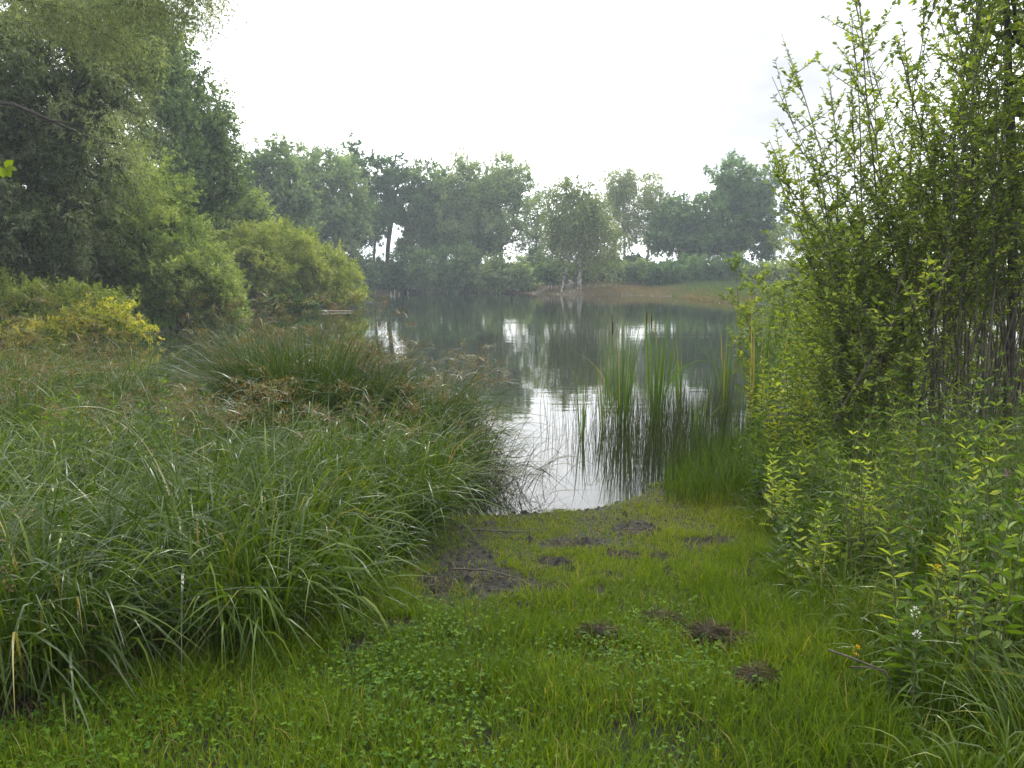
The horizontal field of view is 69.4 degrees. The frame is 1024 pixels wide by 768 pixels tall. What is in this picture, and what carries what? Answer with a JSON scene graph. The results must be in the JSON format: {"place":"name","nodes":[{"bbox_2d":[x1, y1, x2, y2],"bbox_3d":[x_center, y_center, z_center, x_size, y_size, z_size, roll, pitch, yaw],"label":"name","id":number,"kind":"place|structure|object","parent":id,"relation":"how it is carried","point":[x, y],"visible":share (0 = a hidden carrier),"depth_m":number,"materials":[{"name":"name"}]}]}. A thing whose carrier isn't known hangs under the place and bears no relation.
{"place":"outdoors","nodes":[
{"label":"outdoors","id":0,"kind":"place"},
{"bbox_2d":[0,261,1022,767],"bbox_3d":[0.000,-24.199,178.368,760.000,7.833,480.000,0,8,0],"label":"ground","id":1,"kind":"structure","parent":0,"point":[486,733],"depth_m":3.15,"materials":[{"name":"green plant"}]},
{"bbox_2d":[0,267,141,341],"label":"green bush","id":2,"kind":"object","parent":1,"relation":"on","point":[27,289],"visible":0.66,"depth_m":22.15,"materials":[{"name":"green plant"}]},
{"bbox_2d":[0,291,164,345],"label":"yellow bush","id":3,"kind":"object","parent":1,"relation":"on","point":[102,315],"visible":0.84,"depth_m":21.22,"materials":[{"name":"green plant"}]},
{"bbox_2d":[0,0,184,299],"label":"willow tree","id":4,"kind":"object","parent":1,"relation":"on","point":[38,150],"visible":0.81,"depth_m":24.92,"materials":[{"name":"green plant"}]},
{"bbox_2d":[11,140,222,305],"bbox_3d":[-17.738,-6.337,31.728,12.028,8.008,7.531,1,8,9],"label":"willow tree","id":5,"kind":"object","parent":1,"relation":"on","point":[158,219],"visible":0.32,"depth_m":30.04,"materials":[{"name":"green plant"}]},
{"bbox_2d":[0,0,255,181],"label":"willow tree","id":6,"kind":"object","parent":1,"relation":"on","point":[50,11],"visible":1,"depth_m":16.01,"materials":[{"name":"green plant"}]},
{"bbox_2d":[98,226,254,327],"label":"willow shrub","id":7,"kind":"object","parent":1,"relation":"on","point":[181,278],"visible":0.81,"depth_m":28.80,"materials":[{"name":"green plant"}]},
{"bbox_2d":[111,0,259,242],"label":"tall tree","id":8,"kind":"object","parent":1,"relation":"on","point":[209,151],"visible":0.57,"depth_m":44.13,"materials":[{"name":"green plant"}]},
{"bbox_2d":[192,174,284,247],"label":"tree","id":9,"kind":"object","parent":1,"relation":"on","point":[247,213],"visible":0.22,"depth_m":55.58,"materials":[{"name":"green plant"}]},
{"bbox_2d":[133,307,363,439],"bbox_3d":[-2.906,0.084,8.372,2.728,1.991,2.745,0,8,0],"label":"sedge tussock","id":10,"kind":"object","parent":1,"relation":"on","point":[230,363],"visible":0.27,"depth_m":8.03,"materials":[{"name":"green plant"}]},
{"bbox_2d":[0,281,538,761],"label":"sedge bed","id":11,"kind":"object","parent":1,"relation":"on","point":[272,525],"visible":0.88,"depth_m":4.10,"materials":[{"name":"green plant"}]},
{"bbox_2d":[232,131,326,243],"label":"willow tree","id":12,"kind":"object","parent":1,"relation":"on","point":[286,195],"visible":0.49,"depth_m":80.91,"materials":[{"name":"green plant"}]},
{"bbox_2d":[200,213,375,309],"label":"willow shrub","id":13,"kind":"object","parent":1,"relation":"on","point":[273,265],"visible":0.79,"depth_m":45.64,"materials":[{"name":"green plant"}]},
{"bbox_2d":[260,287,320,312],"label":"marsh plant","id":14,"kind":"object","parent":1,"relation":"on","point":[298,307],"visible":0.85,"depth_m":42.50,"materials":[{"name":"green plant"}]},
{"bbox_2d":[126,290,469,454],"bbox_3d":[-2.326,0.062,8.204,3.557,2.209,3.328,-5,9,-32],"label":"sedge tussock","id":15,"kind":"object","parent":1,"relation":"on","point":[274,373],"visible":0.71,"depth_m":7.74,"materials":[{"name":"green plant"}]},
{"bbox_2d":[280,138,375,262],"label":"willow tree","id":16,"kind":"object","parent":1,"relation":"on","point":[340,212],"visible":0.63,"depth_m":95.72,"materials":[{"name":"green plant"}]},
{"bbox_2d":[225,318,470,437],"bbox_3d":[-1.677,0.226,8.081,3.108,1.970,3.034,0,8,0],"label":"sedge tussock","id":17,"kind":"object","parent":1,"relation":"on","point":[386,400],"visible":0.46,"depth_m":7.75,"materials":[{"name":"green plant"}]},
{"bbox_2d":[214,384,483,555],"bbox_3d":[-1.109,0.719,5.394,1.921,1.397,2.089,0,8,0],"label":"sedge tussock","id":18,"kind":"object","parent":1,"relation":"on","point":[391,453],"visible":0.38,"depth_m":5.35,"materials":[{"name":"green plant"}]},
{"bbox_2d":[329,131,394,256],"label":"alder tree","id":19,"kind":"object","parent":1,"relation":"on","point":[361,162],"visible":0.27,"depth_m":109.92,"materials":[{"name":"green plant"}]},
{"bbox_2d":[343,241,380,292],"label":"bush","id":20,"kind":"object","parent":1,"relation":"on","point":[371,279],"visible":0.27,"depth_m":102.79,"materials":[{"name":"green plant"}]},
{"bbox_2d":[348,151,443,263],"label":"alder tree","id":21,"kind":"object","parent":1,"relation":"on","point":[393,202],"visible":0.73,"depth_m":113.52,"materials":[{"name":"green plant"}]},
{"bbox_2d":[0,482,794,748],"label":"mud clods","id":22,"kind":"object","parent":1,"relation":"on","point":[554,561],"visible":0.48,"depth_m":4.58,"materials":[{"name":"soil"}]},
{"bbox_2d":[381,244,424,292],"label":"bush","id":23,"kind":"object","parent":1,"relation":"on","point":[395,276],"visible":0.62,"depth_m":105.75,"materials":[{"name":"green plant"}]},
{"bbox_2d":[289,367,522,463],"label":"sedge tussock","id":24,"kind":"object","parent":1,"relation":"on","point":[430,416],"visible":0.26,"depth_m":7.50,"materials":[{"name":"green plant"}]},
{"bbox_2d":[0,517,819,730],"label":"stem litter","id":25,"kind":"object","parent":1,"relation":"on","point":[361,643],"visible":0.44,"depth_m":4.39,"materials":[{"name":"brown plant"}]},
{"bbox_2d":[390,156,453,262],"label":"alder tree","id":26,"kind":"object","parent":1,"relation":"on","point":[432,189],"visible":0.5,"depth_m":115.22,"materials":[{"name":"green plant"}]},
{"bbox_2d":[402,246,443,292],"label":"bush","id":27,"kind":"object","parent":1,"relation":"on","point":[425,277],"visible":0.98,"depth_m":103.84,"materials":[{"name":"green plant"}]},
{"bbox_2d":[325,338,552,450],"bbox_3d":[-1.036,0.299,8.446,2.818,1.618,2.954,-5,9,-31],"label":"sedge tussock","id":28,"kind":"object","parent":1,"relation":"on","point":[461,401],"visible":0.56,"depth_m":8.34,"materials":[{"name":"green plant"}]},
{"bbox_2d":[363,393,529,498],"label":"sedge tussock","id":29,"kind":"object","parent":1,"relation":"on","point":[468,452],"visible":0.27,"depth_m":6.68,"materials":[{"name":"green plant"}]},
{"bbox_2d":[425,244,473,292],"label":"bush","id":30,"kind":"object","parent":1,"relation":"on","point":[448,268],"visible":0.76,"depth_m":106.90,"materials":[{"name":"green plant"}]},
{"bbox_2d":[426,146,486,262],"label":"poplar tree","id":31,"kind":"object","parent":1,"relation":"on","point":[456,199],"visible":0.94,"depth_m":113.93,"materials":[{"name":"green plant"}]},
{"bbox_2d":[451,240,491,292],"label":"bush","id":32,"kind":"object","parent":1,"relation":"on","point":[474,264],"visible":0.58,"depth_m":107.48,"materials":[{"name":"green plant"}]},
{"bbox_2d":[474,249,516,292],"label":"bush","id":33,"kind":"object","parent":1,"relation":"on","point":[487,279],"visible":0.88,"depth_m":105.51,"materials":[{"name":"green plant"}]},
{"bbox_2d":[462,147,546,260],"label":"poplar tree","id":34,"kind":"object","parent":1,"relation":"on","point":[507,186],"visible":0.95,"depth_m":114.48,"materials":[{"name":"green plant"}]},
{"bbox_2d":[402,387,609,525],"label":"drooping reeds","id":35,"kind":"object","parent":1,"relation":"on","point":[493,463],"visible":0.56,"depth_m":6.57,"materials":[{"name":"green plant"}]},
{"bbox_2d":[0,578,1018,767],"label":"clover","id":36,"kind":"object","parent":1,"relation":"on","point":[388,673],"visible":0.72,"depth_m":2.83,"materials":[{"name":"green plant"}]},
{"bbox_2d":[0,470,1023,767],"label":"lawn grass","id":37,"kind":"structure","parent":1,"relation":"on","point":[796,638],"depth_m":2.95,"materials":[{"name":"green plant"}]},
{"bbox_2d":[0,260,1023,342],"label":"bank grass","id":38,"kind":"structure","parent":1,"relation":"on","point":[704,290],"depth_m":82.87,"materials":[{"name":"green plant"}]},
{"bbox_2d":[497,254,543,292],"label":"bush","id":39,"kind":"object","parent":1,"relation":"on","point":[521,272],"visible":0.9,"depth_m":105.03,"materials":[{"name":"green plant"}]},
{"bbox_2d":[513,178,552,259],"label":"young tree","id":40,"kind":"object","parent":1,"relation":"on","point":[536,240],"visible":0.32,"depth_m":118.46,"materials":[{"name":"green plant"}]},
{"bbox_2d":[531,258,574,288],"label":"bush","id":41,"kind":"object","parent":1,"relation":"on","point":[551,280],"visible":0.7,"depth_m":100.84,"materials":[{"name":"green plant"}]},
{"bbox_2d":[525,173,629,291],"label":"birch tree","id":42,"kind":"object","parent":1,"relation":"on","point":[583,225],"visible":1,"depth_m":93.00,"materials":[{"name":"green plant"}]},
{"bbox_2d":[559,618,636,648],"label":"dead grass clump","id":43,"kind":"object","parent":1,"relation":"on","point":[600,629],"visible":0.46,"depth_m":3.46,"materials":[{"name":"plant"}]},
{"bbox_2d":[594,165,648,259],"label":"birch tree","id":44,"kind":"object","parent":1,"relation":"on","point":[618,193],"visible":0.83,"depth_m":115.12,"materials":[{"name":"green plant"}]},
{"bbox_2d":[617,257,652,284],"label":"bush","id":45,"kind":"object","parent":1,"relation":"on","point":[637,268],"visible":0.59,"depth_m":99.80,"materials":[{"name":"green plant"}]},
{"bbox_2d":[626,169,674,259],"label":"birch tree","id":46,"kind":"object","parent":1,"relation":"on","point":[648,201],"visible":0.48,"depth_m":116.41,"materials":[{"name":"green plant"}]},
{"bbox_2d":[639,258,687,286],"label":"bush","id":47,"kind":"object","parent":1,"relation":"on","point":[665,272],"visible":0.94,"depth_m":95.68,"materials":[{"name":"green plant"}]},
{"bbox_2d":[634,190,710,260],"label":"alder tree","id":48,"kind":"object","parent":1,"relation":"on","point":[668,233],"visible":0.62,"depth_m":109.41,"materials":[{"name":"green plant"}]},
{"bbox_2d":[540,365,817,482],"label":"rushes","id":49,"kind":"object","parent":1,"relation":"on","point":[686,417],"visible":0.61,"depth_m":8.22,"materials":[{"name":"green plant"}]},
{"bbox_2d":[680,252,722,283],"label":"bush","id":50,"kind":"object","parent":1,"relation":"on","point":[694,266],"visible":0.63,"depth_m":97.52,"materials":[{"name":"green plant"}]},
{"bbox_2d":[670,617,740,656],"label":"dead grass clump","id":51,"kind":"object","parent":1,"relation":"on","point":[709,628],"visible":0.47,"depth_m":3.40,"materials":[{"name":"plant"}]},
{"bbox_2d":[698,250,752,280],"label":"bush","id":52,"kind":"object","parent":1,"relation":"on","point":[718,264],"visible":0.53,"depth_m":97.00,"materials":[{"name":"green plant"}]},
{"bbox_2d":[673,148,791,263],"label":"oak tree","id":53,"kind":"object","parent":1,"relation":"on","point":[744,204],"visible":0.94,"depth_m":103.36,"materials":[{"name":"green plant"}]},
{"bbox_2d":[661,406,850,509],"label":"shore grass","id":54,"kind":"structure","parent":1,"relation":"on","point":[692,482],"depth_m":6.27,"materials":[{"name":"green plant"}]},
{"bbox_2d":[722,655,793,700],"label":"dead grass clump","id":55,"kind":"object","parent":1,"relation":"on","point":[750,673],"visible":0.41,"depth_m":2.97,"materials":[{"name":"plant"}]},
{"bbox_2d":[756,257,806,282],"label":"bush","id":56,"kind":"object","parent":1,"relation":"on","point":[781,270],"visible":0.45,"depth_m":85.84,"materials":[{"name":"green plant"}]},
{"bbox_2d":[762,351,801,456],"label":"tall herb","id":57,"kind":"object","parent":1,"relation":"on","point":[779,410],"visible":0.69,"depth_m":6.78,"materials":[{"name":"green plant"}]},
{"bbox_2d":[761,501,807,566],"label":"leafy herb","id":58,"kind":"object","parent":1,"relation":"on","point":[789,531],"visible":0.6,"depth_m":4.42,"materials":[{"name":"green plant"}]},
{"bbox_2d":[760,450,809,531],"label":"leafy herb","id":59,"kind":"object","parent":1,"relation":"on","point":[777,493],"visible":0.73,"depth_m":5.16,"materials":[{"name":"green plant"}]},
{"bbox_2d":[775,496,833,589],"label":"leafy herb","id":60,"kind":"object","parent":1,"relation":"on","point":[818,542],"visible":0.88,"depth_m":3.96,"materials":[{"name":"green plant"}]},
{"bbox_2d":[792,343,823,448],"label":"tall herb","id":61,"kind":"object","parent":1,"relation":"on","point":[803,393],"visible":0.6,"depth_m":6.88,"materials":[{"name":"green plant"}]},
{"bbox_2d":[787,418,838,512],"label":"leafy herb","id":62,"kind":"object","parent":1,"relation":"on","point":[826,461],"visible":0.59,"depth_m":5.49,"materials":[{"name":"green plant"}]},
{"bbox_2d":[791,517,839,587],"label":"leafy herb","id":63,"kind":"object","parent":1,"relation":"on","point":[813,540],"visible":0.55,"depth_m":4.00,"materials":[{"name":"green plant"}]},
{"bbox_2d":[717,231,918,338],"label":"sallow shrub","id":64,"kind":"object","parent":1,"relation":"on","point":[776,285],"visible":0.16,"depth_m":23.53,"materials":[{"name":"green plant"}]},
{"bbox_2d":[768,195,882,268],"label":"willow tree","id":65,"kind":"object","parent":1,"relation":"on","point":[789,230],"visible":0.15,"depth_m":94.09,"materials":[{"name":"green plant"}]},
{"bbox_2d":[814,499,858,572],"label":"leafy herb","id":66,"kind":"object","parent":1,"relation":"on","point":[827,529],"visible":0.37,"depth_m":4.16,"materials":[{"name":"green plant"}]},
{"bbox_2d":[733,267,953,415],"bbox_3d":[4.663,-0.441,10.600,2.509,2.550,2.528,-6,10,-34],"label":"sallow shrub","id":67,"kind":"object","parent":1,"relation":"on","point":[761,327],"visible":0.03,"depth_m":10.71,"materials":[{"name":"green plant"}]},
{"bbox_2d":[829,448,885,587],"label":"leafy herb","id":68,"kind":"object","parent":1,"relation":"on","point":[851,544],"visible":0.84,"depth_m":3.97,"materials":[{"name":"green plant"}]},
{"bbox_2d":[760,111,970,458],"bbox_3d":[3.282,-0.853,7.088,1.902,3.420,2.560,6,10,37],"label":"sallow shrub","id":69,"kind":"object","parent":1,"relation":"on","point":[847,301],"visible":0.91,"depth_m":6.98,"materials":[{"name":"green plant"}]},
{"bbox_2d":[839,459,898,582],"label":"leafy herb","id":70,"kind":"object","parent":1,"relation":"on","point":[861,528],"visible":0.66,"depth_m":3.99,"materials":[{"name":"green plant"}]},
{"bbox_2d":[846,465,891,571],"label":"leafy herb","id":71,"kind":"object","parent":1,"relation":"on","point":[867,494],"visible":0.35,"depth_m":4.21,"materials":[{"name":"green plant"}]},
{"bbox_2d":[730,385,1023,767],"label":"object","id":72,"kind":"structure","parent":1,"relation":"on","point":[885,647],"depth_m":3.46,"materials":[{"name":"green plant"}]},
{"bbox_2d":[849,457,919,598],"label":"leafy herb","id":73,"kind":"object","parent":1,"relation":"on","point":[890,525],"visible":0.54,"depth_m":3.92,"materials":[{"name":"green plant"}]},
{"bbox_2d":[751,2,1023,448],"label":"sallow shrub","id":74,"kind":"object","parent":1,"relation":"on","point":[861,181],"visible":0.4,"depth_m":7.40,"materials":[{"name":"green plant"}]},
{"bbox_2d":[875,494,917,643],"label":"leafy herb","id":75,"kind":"object","parent":1,"relation":"on","point":[886,585],"visible":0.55,"depth_m":3.24,"materials":[{"name":"green plant"}]},
{"bbox_2d":[876,581,937,704],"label":"leafy herb","id":76,"kind":"object","parent":1,"relation":"on","point":[908,626],"visible":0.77,"depth_m":2.80,"materials":[{"name":"green plant"}]},
{"bbox_2d":[876,376,940,562],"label":"leafy herb","id":77,"kind":"object","parent":1,"relation":"on","point":[907,465],"visible":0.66,"depth_m":4.22,"materials":[{"name":"green plant"}]},
{"bbox_2d":[814,444,1023,571],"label":"grass tussock","id":78,"kind":"object","parent":1,"relation":"on","point":[931,510],"depth_m":4.28,"materials":[{"name":"green plant"}]},
{"bbox_2d":[816,0,1023,447],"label":"sallow shrub","id":79,"kind":"object","parent":1,"relation":"on","point":[967,123],"visible":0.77,"depth_m":6.80,"materials":[{"name":"green plant"}]},
{"bbox_2d":[825,1,1023,434],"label":"sallow shrub","id":80,"kind":"object","parent":1,"relation":"on","point":[899,95],"visible":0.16,"depth_m":8.57,"materials":[{"name":"green plant"}]},
{"bbox_2d":[826,455,1023,616],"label":"grass tussock","id":81,"kind":"object","parent":1,"relation":"on","point":[970,532],"depth_m":3.81,"materials":[{"name":"green plant"}]},
{"bbox_2d":[874,513,982,668],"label":"leafy herb","id":82,"kind":"object","parent":1,"relation":"on","point":[945,555],"visible":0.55,"depth_m":3.09,"materials":[{"name":"green plant"}]},
{"bbox_2d":[839,402,1018,495],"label":"grass tussock","id":83,"kind":"object","parent":1,"relation":"on","point":[942,456],"depth_m":5.76,"materials":[{"name":"green plant"}]},
{"bbox_2d":[888,445,975,622],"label":"leafy herb","id":84,"kind":"object","parent":1,"relation":"on","point":[921,549],"visible":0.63,"depth_m":3.33,"materials":[{"name":"green plant"}]},
{"bbox_2d":[876,388,1023,478],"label":"grass tussock","id":85,"kind":"object","parent":1,"relation":"on","point":[978,446],"depth_m":6.02,"materials":[{"name":"green plant"}]},
{"bbox_2d":[880,238,1019,407],"bbox_3d":[6.143,-0.643,11.130,2.856,3.283,2.168,0,8,0],"label":"sallow shrub","id":86,"kind":"object","parent":1,"relation":"on","point":[922,356],"visible":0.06,"depth_m":11.20,"materials":[{"name":"green plant"}]},
{"bbox_2d":[924,414,984,597],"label":"leafy herb","id":87,"kind":"object","parent":1,"relation":"on","point":[932,501],"visible":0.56,"depth_m":3.75,"materials":[{"name":"green plant"}]},
{"bbox_2d":[927,474,983,599],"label":"leafy herb","id":88,"kind":"object","parent":1,"relation":"on","point":[958,502],"visible":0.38,"depth_m":3.64,"materials":[{"name":"green plant"}]},
{"bbox_2d":[889,0,1023,452],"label":"sallow shrub","id":89,"kind":"object","parent":1,"relation":"on","point":[1010,176],"visible":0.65,"depth_m":6.67,"materials":[{"name":"green plant"}]},
{"bbox_2d":[892,0,1023,429],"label":"alder tree","id":90,"kind":"object","parent":1,"relation":"on","point":[1007,32],"visible":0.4,"depth_m":7.08,"materials":[{"name":"green plant"}]},
{"bbox_2d":[895,2,1023,431],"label":"sallow shrub","id":91,"kind":"object","parent":1,"relation":"on","point":[1003,324],"visible":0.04,"depth_m":8.42,"materials":[{"name":"green plant"}]},
{"bbox_2d":[938,356,985,490],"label":"leafy herb","id":92,"kind":"object","parent":1,"relation":"on","point":[955,432],"visible":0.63,"depth_m":5.47,"materials":[{"name":"green plant"}]},
{"bbox_2d":[941,474,990,701],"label":"leafy herb","id":93,"kind":"object","parent":1,"relation":"on","point":[964,602],"visible":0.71,"depth_m":2.77,"materials":[{"name":"green plant"}]},
{"bbox_2d":[919,0,1023,441],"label":"sallow shrub","id":94,"kind":"object","parent":1,"relation":"on","point":[1020,63],"visible":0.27,"depth_m":6.92,"materials":[{"name":"green plant"}]},
{"bbox_2d":[928,463,1023,712],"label":"leafy herb","id":95,"kind":"object","parent":1,"relation":"on","point":[944,629],"visible":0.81,"depth_m":2.69,"materials":[{"name":"green plant"}]},
{"bbox_2d":[945,418,1012,564],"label":"leafy herb","id":96,"kind":"object","parent":1,"relation":"on","point":[989,473],"visible":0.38,"depth_m":4.17,"materials":[{"name":"green plant"}]},
{"bbox_2d":[934,235,1023,393],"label":"sallow shrub","id":97,"kind":"object","parent":1,"relation":"on","point":[1018,330],"visible":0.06,"depth_m":12.09,"materials":[{"name":"green plant"}]},
{"bbox_2d":[971,486,1023,660],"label":"leafy herb","id":98,"kind":"object","parent":1,"relation":"on","point":[983,518],"visible":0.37,"depth_m":3.08,"materials":[{"name":"green plant"}]},
{"bbox_2d":[972,377,1023,542],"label":"leafy herb","id":99,"kind":"object","parent":1,"relation":"on","point":[982,423],"visible":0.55,"depth_m":4.21,"materials":[{"name":"green plant"}]},
{"bbox_2d":[973,434,1023,669],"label":"leafy herb","id":100,"kind":"object","parent":1,"relation":"on","point":[997,604],"visible":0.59,"depth_m":2.92,"materials":[{"name":"green plant"}]},
{"bbox_2d":[0,293,1023,518],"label":"water","id":101,"kind":"structure","parent":0,"point":[549,337],"depth_m":18.56,"materials":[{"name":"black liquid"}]},
{"bbox_2d":[580,298,653,426],"bbox_3d":[1.269,-0.274,9.504,1.092,1.897,0.693,4,9,27],"label":"cattail","id":102,"kind":"object","parent":101,"relation":"in","point":[620,386],"visible":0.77,"depth_m":9.48},
{"bbox_2d":[615,295,717,422],"bbox_3d":[1.931,-0.309,9.690,1.304,1.914,1.458,0,8,0],"label":"cattail","id":103,"kind":"object","parent":101,"relation":"in","point":[661,383],"visible":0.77,"depth_m":9.62},
{"bbox_2d":[685,308,736,412],"bbox_3d":[2.796,-0.304,10.181,1.207,1.769,0.406,-4,9,-25],"label":"cattail","id":104,"kind":"object","parent":101,"relation":"in","point":[724,379],"visible":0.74,"depth_m":10.28},
{"bbox_2d":[725,287,800,414],"bbox_3d":[3.106,-0.395,9.858,1.202,2.038,0.735,-3,8,-19],"label":"cattail","id":105,"kind":"object","parent":101,"relation":"in","point":[755,383],"visible":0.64,"depth_m":9.97},
{"bbox_2d":[0,0,1023,276],"label":"sky","id":106,"kind":"structure","parent":0,"point":[670,88],"materials":[{"name":"white"}]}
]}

